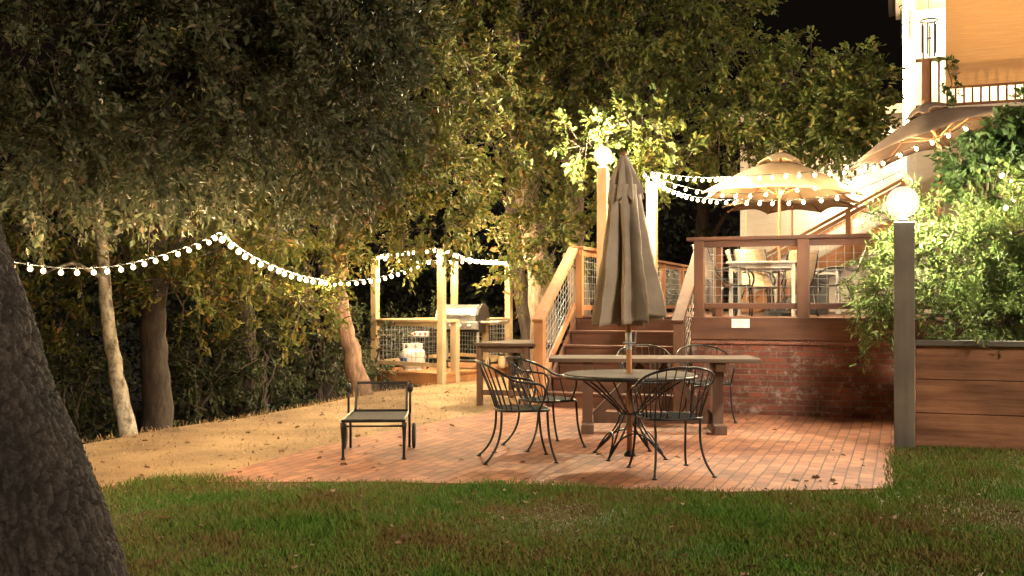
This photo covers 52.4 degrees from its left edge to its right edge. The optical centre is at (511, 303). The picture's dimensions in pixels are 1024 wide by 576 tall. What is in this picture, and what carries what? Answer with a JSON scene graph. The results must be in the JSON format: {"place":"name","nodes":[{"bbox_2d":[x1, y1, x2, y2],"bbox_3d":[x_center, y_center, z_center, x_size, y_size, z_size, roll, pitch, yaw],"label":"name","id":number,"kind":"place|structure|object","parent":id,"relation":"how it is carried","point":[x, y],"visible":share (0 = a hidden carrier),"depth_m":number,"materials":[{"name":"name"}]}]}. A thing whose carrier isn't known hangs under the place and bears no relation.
{"place":"outdoors","nodes":[
{"label":"outdoors","id":0,"kind":"place"},
{"bbox_2d":[408,330,428,368],"bbox_3d":[-1.710,0.826,18.985,0.380,0.708,0.330,0,0,0],"label":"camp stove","id":1,"kind":"object","parent":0,"point":[416,333],"visible":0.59,"depth_m":18.85,"materials":[{"name":"white metal"}]},
{"bbox_2d":[0,0,902,321],"label":"sky","id":2,"kind":"structure","parent":0,"point":[836,21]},
{"bbox_2d":[45,309,1015,493],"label":"ground","id":3,"kind":"structure","parent":0,"point":[241,425],"depth_m":11.27,"materials":[{"name":"soil"}]},
{"bbox_2d":[33,308,136,443],"bbox_3d":[-5.508,1.356,12.750,1.766,2.637,2.065,0,0,18],"label":"bush","id":4,"kind":"object","parent":3,"relation":"on","point":[89,367],"visible":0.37,"depth_m":12.58,"materials":[{"name":"green plant"}]},
{"bbox_2d":[0,57,321,437],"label":"pale tree","id":5,"kind":"object","parent":3,"relation":"on","point":[122,407],"visible":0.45,"depth_m":11.74,"materials":[{"name":"green plant"}]},
{"bbox_2d":[19,7,362,432],"bbox_3d":[-4.358,-1.073,13.575,4.983,6.115,3.291,0,0,0],"label":"dark tree","id":6,"kind":"object","parent":3,"relation":"on","point":[157,405],"visible":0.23,"depth_m":13.04,"materials":[{"name":"green plant"}]},
{"bbox_2d":[135,310,268,426],"bbox_3d":[-4.398,1.226,14.723,1.832,2.300,1.815,0,0,0],"label":"bush","id":7,"kind":"object","parent":3,"relation":"on","point":[188,375],"visible":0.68,"depth_m":14.51,"materials":[{"name":"green plant"}]},
{"bbox_2d":[159,5,301,417],"bbox_3d":[-4.597,-1.017,17.066,3.413,8.193,2.494,0,0,0],"label":"woodland tree","id":8,"kind":"object","parent":3,"relation":"on","point":[248,383],"visible":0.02,"depth_m":16.88,"materials":[{"name":"brown plant"}]},
{"bbox_2d":[199,299,319,418],"bbox_3d":[-3.705,1.087,15.305,1.816,2.598,2.255,0,0,0],"label":"bush","id":9,"kind":"object","parent":3,"relation":"on","point":[267,380],"visible":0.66,"depth_m":15.08,"materials":[{"name":"green plant"}]},
{"bbox_2d":[254,279,375,411],"bbox_3d":[-3.017,0.864,16.308,1.834,2.700,1.858,0,0,-31],"label":"bush","id":10,"kind":"object","parent":3,"relation":"on","point":[322,377],"visible":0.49,"depth_m":16.11,"materials":[{"name":"green plant"}]},
{"bbox_2d":[234,28,424,402],"bbox_3d":[-3.424,-1.302,18.964,3.639,8.531,2.531,0,0,0],"label":"woodland tree","id":11,"kind":"object","parent":3,"relation":"on","point":[326,396],"visible":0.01,"depth_m":18.76,"materials":[{"name":"brown plant"}]},
{"bbox_2d":[0,76,739,443],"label":"woodland","id":12,"kind":"object","parent":3,"relation":"on","point":[468,294],"visible":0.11,"depth_m":34.13,"materials":[{"name":"green plant"}]},
{"bbox_2d":[210,0,532,396],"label":"oak tree","id":13,"kind":"object","parent":3,"relation":"on","point":[342,252],"visible":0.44,"depth_m":15.30,"materials":[{"name":"green plant"}]},
{"bbox_2d":[329,310,414,397],"bbox_3d":[-2.637,1.208,18.564,1.634,2.322,2.037,0,0,-33],"label":"bush","id":14,"kind":"object","parent":3,"relation":"on","point":[371,369],"visible":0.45,"depth_m":18.45,"materials":[{"name":"green plant"}]},
{"bbox_2d":[354,290,466,388],"bbox_3d":[-2.105,1.186,21.564,2.499,3.005,1.794,0,0,-34],"label":"bush","id":15,"kind":"object","parent":3,"relation":"on","point":[417,314],"visible":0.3,"depth_m":21.41,"materials":[{"name":"green plant"}]},
{"bbox_2d":[371,249,512,391],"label":"grill platform","id":16,"kind":"structure","parent":3,"relation":"on","point":[455,370],"depth_m":18.29,"materials":[{"name":"brown wood"}]},
{"bbox_2d":[219,231,441,285],"bbox_3d":[-2.011,-0.557,12.981,0.488,0.673,9.179,0,0,7],"label":"string light","id":17,"kind":"object","parent":16,"relation":"hanging from","point":[239,249],"visible":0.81,"depth_m":10.88,"materials":[{"name":"glass bulbs"},{"name":"plastic cord"}]},
{"bbox_2d":[400,343,416,370],"bbox_3d":[-1.841,0.943,18.549,0.310,0.474,0.313,0,0,0],"label":"propane cylinder","id":18,"kind":"object","parent":16,"relation":"on","point":[414,359],"visible":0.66,"depth_m":18.44,"materials":[{"name":"white metal"}]},
{"bbox_2d":[377,247,440,258],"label":"string light","id":19,"kind":"object","parent":16,"relation":"hanging from","point":[381,256],"visible":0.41,"depth_m":17.96,"materials":[{"name":"white glass"}]},
{"bbox_2d":[412,343,423,369],"bbox_3d":[-1.712,0.943,18.700,0.310,0.474,0.310,0,0,0],"label":"propane cylinder","id":20,"kind":"object","parent":16,"relation":"on","point":[419,348],"visible":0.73,"depth_m":18.59,"materials":[{"name":"white metal"}]},
{"bbox_2d":[383,256,495,263],"bbox_3d":[-1.746,-0.843,20.164,2.801,0.150,1.991,0,0,-30],"label":"string light","id":21,"kind":"object","parent":16,"relation":"hanging from","point":[385,258],"visible":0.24,"depth_m":20.62,"materials":[{"name":"white glass"}]},
{"bbox_2d":[434,304,506,366],"bbox_3d":[-0.920,0.589,19.074,1.600,1.182,0.655,0,0,20],"label":"barbecue grill","id":22,"kind":"object","parent":16,"relation":"on","point":[472,318],"visible":0.53,"depth_m":18.84,"materials":[{"name":"metal"}]},
{"bbox_2d":[442,248,505,264],"bbox_3d":[-0.625,-0.840,18.806,0.091,0.231,2.666,0,0,25],"label":"string light","id":23,"kind":"object","parent":16,"relation":"hanging from","point":[476,261],"visible":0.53,"depth_m":18.91,"materials":[{"name":"white glass"}]},
{"bbox_2d":[498,353,504,367],"bbox_3d":[-0.193,1.008,19.300,0.140,0.344,0.140,0,0,0],"label":"lantern","id":24,"kind":"object","parent":16,"relation":"on","point":[501,361],"visible":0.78,"depth_m":19.25,"materials":[{"name":"beige glass"}]},
{"bbox_2d":[460,298,520,363],"bbox_3d":[-0.317,1.263,24.094,2.153,2.813,2.019,0,0,0],"label":"bush","id":25,"kind":"object","parent":3,"relation":"on","point":[491,316],"visible":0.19,"depth_m":23.78,"materials":[{"name":"green plant"}]},
{"bbox_2d":[330,0,679,375],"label":"oak tree","id":26,"kind":"object","parent":3,"relation":"on","point":[536,239],"visible":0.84,"depth_m":18.38,"materials":[{"name":"green plant"}]},
{"bbox_2d":[441,0,569,374],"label":"woodland tree","id":27,"kind":"object","parent":3,"relation":"on","point":[524,321],"visible":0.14,"depth_m":21.89,"materials":[{"name":"green plant"}]},
{"bbox_2d":[84,391,1019,575],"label":"fallen leaves","id":28,"kind":"object","parent":3,"relation":"on","point":[518,510],"visible":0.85,"depth_m":7.21,"materials":[{"name":"brown plant"}]},
{"bbox_2d":[531,0,787,325],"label":"oak tree","id":29,"kind":"object","parent":3,"relation":"on","point":[685,80],"visible":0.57,"depth_m":19.61,"materials":[{"name":"green plant"}]},
{"bbox_2d":[637,1,758,311],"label":"woodland tree","id":30,"kind":"object","parent":3,"relation":"on","point":[702,215],"visible":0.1,"depth_m":26.88,"materials":[{"name":"green plant"}]},
{"bbox_2d":[690,226,737,310],"bbox_3d":[5.337,-0.154,25.936,1.894,3.630,1.952,0,0,17],"label":"bush","id":31,"kind":"object","parent":3,"relation":"on","point":[725,289],"visible":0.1,"depth_m":25.98,"materials":[{"name":"green plant"}]},
{"bbox_2d":[544,25,914,210],"bbox_3d":[3.605,-1.572,17.343,6.222,6.655,3.765,0,0,0],"label":"oak tree","id":32,"kind":"object","parent":3,"relation":"on","point":[806,124],"visible":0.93,"depth_m":17.01,"materials":[{"name":"green plant"}]},
{"bbox_2d":[691,339,893,418],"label":"brick wall","id":33,"kind":"structure","parent":3,"relation":"on","point":[814,378],"depth_m":12.45,"materials":[{"name":"red brick"}]},
{"bbox_2d":[573,230,1021,389],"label":"wooden deck","id":34,"kind":"structure","parent":3,"relation":"on","point":[803,324],"depth_m":12.66,"materials":[{"name":"brown wood"}]},
{"bbox_2d":[597,167,608,280],"bbox_3d":[1.347,-0.920,15.392,0.150,2.200,0.150,0,0,21],"label":"lamp post","id":35,"kind":"object","parent":34,"relation":"on","point":[602,188],"visible":0.5,"depth_m":15.33,"materials":[{"name":"brown wood"}]},
{"bbox_2d":[597,150,608,166],"bbox_3d":[1.347,-2.179,15.392,0.280,0.319,0.280,0,0,0],"label":"globe lamp","id":36,"kind":"object","parent":35,"relation":"on","point":[602,155],"visible":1,"depth_m":15.34,"materials":[{"name":"white glass"}]},
{"bbox_2d":[646,181,657,272],"bbox_3d":[2.154,-0.850,16.000,0.150,2.060,0.150,0,0,21],"label":"string post","id":37,"kind":"object","parent":34,"relation":"on","point":[652,207],"visible":0.5,"depth_m":15.93,"materials":[{"name":"white wood"}]},
{"bbox_2d":[643,171,660,182],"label":"string light","id":38,"kind":"object","parent":37,"relation":"hanging from","point":[651,177],"visible":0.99,"depth_m":15.75,"materials":[{"name":"white glass"}]},
{"bbox_2d":[653,171,871,198],"bbox_3d":[3.369,-1.722,14.782,3.320,0.480,0.422,0,0,35],"label":"string light","id":39,"kind":"object","parent":37,"relation":"hanging from","point":[749,195],"visible":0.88,"depth_m":14.60,"materials":[{"name":"white glass"}]},
{"bbox_2d":[650,162,889,181],"bbox_3d":[3.080,-1.811,14.109,0.785,0.449,4.014,0,0,-39],"label":"string light","id":40,"kind":"object","parent":37,"relation":"hanging from","point":[874,168],"visible":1,"depth_m":13.46,"materials":[{"name":"white glass"}]},
{"bbox_2d":[653,169,903,205],"bbox_3d":[3.024,-1.550,13.844,0.910,0.677,4.380,0,0,-35],"label":"string light","id":41,"kind":"object","parent":37,"relation":"hanging from","point":[853,194],"visible":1,"depth_m":13.02,"materials":[{"name":"white glass"}]},
{"bbox_2d":[692,244,754,316],"bbox_3d":[2.899,-0.331,14.337,0.705,1.008,0.601,0,0,-12],"label":"sling chair","id":42,"kind":"object","parent":34,"relation":"on","point":[725,282],"visible":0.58,"depth_m":14.12,"materials":[{"name":"black metal"}]},
{"bbox_2d":[732,319,749,327],"bbox_3d":[2.784,0.235,12.667,0.215,0.108,0.003,0,0,20],"label":"notice","id":43,"kind":"object","parent":34,"relation":"attached to","point":[740,323],"visible":1,"depth_m":12.66,"materials":[{"name":"white paper"}]},
{"bbox_2d":[724,249,775,314],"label":"sling chair","id":44,"kind":"object","parent":34,"relation":"on","point":[728,254],"visible":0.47,"depth_m":15.67,"materials":[{"name":"black metal"}]},
{"bbox_2d":[733,249,786,315],"bbox_3d":[3.662,-0.331,15.460,0.601,1.008,0.705,0,0,-10],"label":"sling chair","id":45,"kind":"object","parent":34,"relation":"on","point":[758,282],"visible":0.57,"depth_m":15.64,"materials":[{"name":"beige fabric"}]},
{"bbox_2d":[726,260,796,316],"bbox_3d":[3.536,-0.206,14.500,0.950,0.752,0.950,0,0,21],"label":"metal table","id":46,"kind":"object","parent":34,"relation":"on","point":[789,265],"visible":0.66,"depth_m":14.18,"materials":[{"name":"grey metal"}]},
{"bbox_2d":[702,149,862,315],"bbox_3d":[3.780,-1.010,14.700,2.161,2.360,2.162,0,0,11],"label":"patio umbrella","id":47,"kind":"object","parent":34,"relation":"on","point":[807,183],"visible":0.93,"depth_m":14.48,"materials":[{"name":"beige fabric"}]},
{"bbox_2d":[722,199,862,313],"bbox_3d":[4.739,-1.015,17.600,2.254,2.370,2.254,0,0,17],"label":"patio umbrella","id":48,"kind":"object","parent":34,"relation":"on","point":[766,207],"visible":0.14,"depth_m":18.27,"materials":[{"name":"beige fabric"}]},
{"bbox_2d":[768,250,818,312],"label":"sling chair","id":49,"kind":"object","parent":34,"relation":"on","point":[791,255],"visible":0.38,"depth_m":16.22,"materials":[{"name":"beige fabric"}]},
{"bbox_2d":[774,269,842,313],"bbox_3d":[5.009,-0.206,17.600,1.100,0.752,0.950,0,0,20],"label":"metal table","id":50,"kind":"object","parent":34,"relation":"on","point":[836,273],"visible":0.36,"depth_m":17.09,"materials":[{"name":"grey metal"}]},
{"bbox_2d":[810,274,829,314],"bbox_3d":[4.930,-0.152,17.000,0.500,0.645,0.440,0,0,20],"label":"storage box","id":51,"kind":"object","parent":34,"relation":"on","point":[824,295],"visible":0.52,"depth_m":16.76,"materials":[{"name":"grey plastic"}]},
{"bbox_2d":[742,178,905,311],"bbox_3d":[6.647,-1.149,22.321,3.422,2.866,1.130,0,0,21],"label":"outdoor stair","id":52,"kind":"object","parent":34,"relation":"on","point":[848,217],"visible":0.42,"depth_m":21.76,"materials":[{"name":"orange wood"}]},
{"bbox_2d":[814,245,867,316],"bbox_3d":[4.524,-0.331,14.284,0.705,1.008,0.601,0,0,15],"label":"sling chair","id":53,"kind":"object","parent":34,"relation":"on","point":[825,269],"visible":0.66,"depth_m":14.09,"materials":[{"name":"black metal"}]},
{"bbox_2d":[846,100,1023,317],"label":"patio umbrella","id":54,"kind":"object","parent":34,"relation":"on","point":[928,121],"visible":0.93,"depth_m":13.13,"materials":[{"name":"brown fabric"}]},
{"bbox_2d":[840,124,969,168],"bbox_3d":[4.891,-1.954,12.907,1.592,0.566,0.116,0,0,3],"label":"string light","id":55,"kind":"object","parent":54,"relation":"hanging from","point":[932,142],"visible":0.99,"depth_m":12.89,"materials":[{"name":"white glass"}]},
{"bbox_2d":[725,0,1023,311],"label":"house","id":56,"kind":"structure","parent":3,"relation":"on","point":[925,79],"depth_m":22.31,"materials":[{"name":"beige paint"}]},
{"bbox_2d":[899,0,911,44],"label":"wind chime","id":57,"kind":"object","parent":56,"relation":"hanging from","point":[904,8],"visible":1,"depth_m":20.09,"materials":[{"name":"metal"}]},
{"bbox_2d":[919,18,937,59],"bbox_3d":[8.056,-5.338,20.100,0.345,1.170,0.347,0,0,0],"label":"wind chime","id":58,"kind":"object","parent":56,"relation":"hanging from","point":[928,38],"visible":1,"depth_m":20.09,"materials":[{"name":"metal"}]},
{"bbox_2d":[933,54,965,107],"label":"climbing vine","id":59,"kind":"object","parent":56,"relation":"attached to","point":[952,99],"visible":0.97,"depth_m":19.94,"materials":[{"name":"green plant"}]},
{"bbox_2d":[945,0,1023,88],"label":"bamboo shade","id":60,"kind":"object","parent":56,"relation":"hanging from","point":[984,42],"visible":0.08,"depth_m":19.83,"materials":[{"name":"orange wood"}]},
{"bbox_2d":[915,340,1023,450],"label":"timber planter","id":61,"kind":"object","parent":3,"relation":"on","point":[968,393],"visible":0.87,"depth_m":9.65,"materials":[{"name":"brown wood"}]},
{"bbox_2d":[834,171,1023,375],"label":"flowering shrub","id":62,"kind":"object","parent":61,"relation":"in","point":[996,270],"visible":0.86,"depth_m":10.29,"materials":[{"name":"green plant"}]},
{"bbox_2d":[998,169,1017,210],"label":"string light","id":63,"kind":"object","parent":62,"relation":"hanging from","point":[1001,174],"visible":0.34,"depth_m":10.49,"materials":[{"name":"white glass"}]},
{"bbox_2d":[923,85,1023,227],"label":"garden tree","id":64,"kind":"object","parent":61,"relation":"on","point":[1001,145],"visible":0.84,"depth_m":10.98,"materials":[{"name":"green plant"}]},
{"bbox_2d":[180,403,894,493],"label":"patio","id":65,"kind":"structure","parent":0,"point":[763,454],"depth_m":9.17,"materials":[{"name":"red brick"}]},
{"bbox_2d":[340,379,415,459],"bbox_3d":[-1.224,1.024,9.512,0.672,0.643,1.102,0,0,-3],"label":"chaise lounge","id":66,"kind":"object","parent":65,"relation":"on","point":[355,415],"visible":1,"depth_m":9.61,"materials":[{"name":"metal"}]},
{"bbox_2d":[475,360,558,464],"bbox_3d":[0.024,0.911,8.992,0.681,0.865,0.650,0,0,-8],"label":"iron chair","id":67,"kind":"object","parent":65,"relation":"on","point":[517,408],"visible":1,"depth_m":8.81,"materials":[{"name":"black metal"}]},
{"bbox_2d":[473,340,563,405],"bbox_3d":[0.126,0.932,14.268,0.860,0.835,1.392,0,0,21],"label":"work table","id":68,"kind":"object","parent":65,"relation":"on","point":[524,347],"visible":0.72,"depth_m":13.76,"materials":[{"name":"brown wood"}]},
{"bbox_2d":[501,355,586,451],"bbox_3d":[0.281,0.911,9.822,0.681,0.865,0.649,0,0,-28],"label":"iron chair","id":69,"kind":"object","parent":65,"relation":"on","point":[538,399],"visible":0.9,"depth_m":9.74,"materials":[{"name":"black metal"}]},
{"bbox_2d":[532,247,693,411],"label":"deck stairs","id":70,"kind":"structure","parent":65,"relation":"on","point":[672,336],"depth_m":13.90,"materials":[{"name":"brown wood"}]},
{"bbox_2d":[592,151,666,456],"bbox_3d":[1.030,-0.006,9.187,0.655,2.700,0.612,0,0,0],"label":"closed umbrella","id":71,"kind":"object","parent":65,"relation":"on","point":[628,292],"visible":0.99,"depth_m":9.09,"materials":[{"name":"fabric"}]},
{"bbox_2d":[562,369,697,460],"bbox_3d":[1.040,0.979,9.200,1.194,0.730,1.194,0,0,0],"label":"round table","id":72,"kind":"object","parent":65,"relation":"on","point":[613,375],"visible":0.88,"depth_m":9.06,"materials":[{"name":"metal"}]},
{"bbox_2d":[616,344,670,411],"bbox_3d":[1.541,0.911,12.110,0.650,0.865,0.681,0,0,2],"label":"iron chair","id":73,"kind":"object","parent":65,"relation":"on","point":[641,345],"visible":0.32,"depth_m":12.27,"materials":[{"name":"black metal"}]},
{"bbox_2d":[549,355,760,434],"bbox_3d":[1.486,0.955,11.000,2.170,0.791,0.743,0,0,4],"label":"picnic table","id":74,"kind":"object","parent":65,"relation":"on","point":[713,420],"visible":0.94,"depth_m":10.89,"materials":[{"name":"brown wood"}]},
{"bbox_2d":[626,366,716,479],"bbox_3d":[1.271,0.911,8.292,0.650,0.865,0.681,0,0,-12],"label":"iron chair","id":75,"kind":"object","parent":65,"relation":"on","point":[655,416],"visible":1,"depth_m":8.15,"materials":[{"name":"black metal"}]},
{"bbox_2d":[676,344,736,423],"bbox_3d":[2.237,0.911,12.009,0.650,0.865,0.681,0,0,-6],"label":"iron chair","id":76,"kind":"object","parent":65,"relation":"on","point":[697,382],"visible":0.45,"depth_m":12.04,"materials":[{"name":"black metal"}]},
{"bbox_2d":[100,443,1023,575],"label":"lawn","id":77,"kind":"structure","parent":0,"point":[524,522],"depth_m":6.49,"materials":[{"name":"green plant"}]},
{"bbox_2d":[0,0,475,575],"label":"oak tree","id":78,"kind":"object","parent":77,"relation":"on","point":[56,518],"visible":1,"depth_m":7.58,"materials":[{"name":"green plant"}]},
{"bbox_2d":[15,232,219,275],"bbox_3d":[-2.938,-0.393,7.688,1.810,0.387,0.310,0,0,-42],"label":"string light","id":79,"kind":"object","parent":78,"relation":"hanging from","point":[120,268],"visible":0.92,"depth_m":7.60,"materials":[{"name":"glass bulbs"},{"name":"plastic cord"}]},
{"bbox_2d":[894,221,914,447],"bbox_3d":[3.720,0.290,9.860,0.185,2.130,0.185,0,0,21],"label":"lamp post","id":80,"kind":"object","parent":77,"relation":"on","point":[904,333],"visible":0.87,"depth_m":9.77,"materials":[{"name":"brown wood"}]},
{"bbox_2d":[892,193,912,221],"bbox_3d":[3.700,-0.944,9.850,0.300,0.338,0.300,0,0,0],"label":"globe lamp","id":81,"kind":"object","parent":80,"relation":"on","point":[902,202],"visible":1,"depth_m":9.79,"materials":[{"name":"white glass"}]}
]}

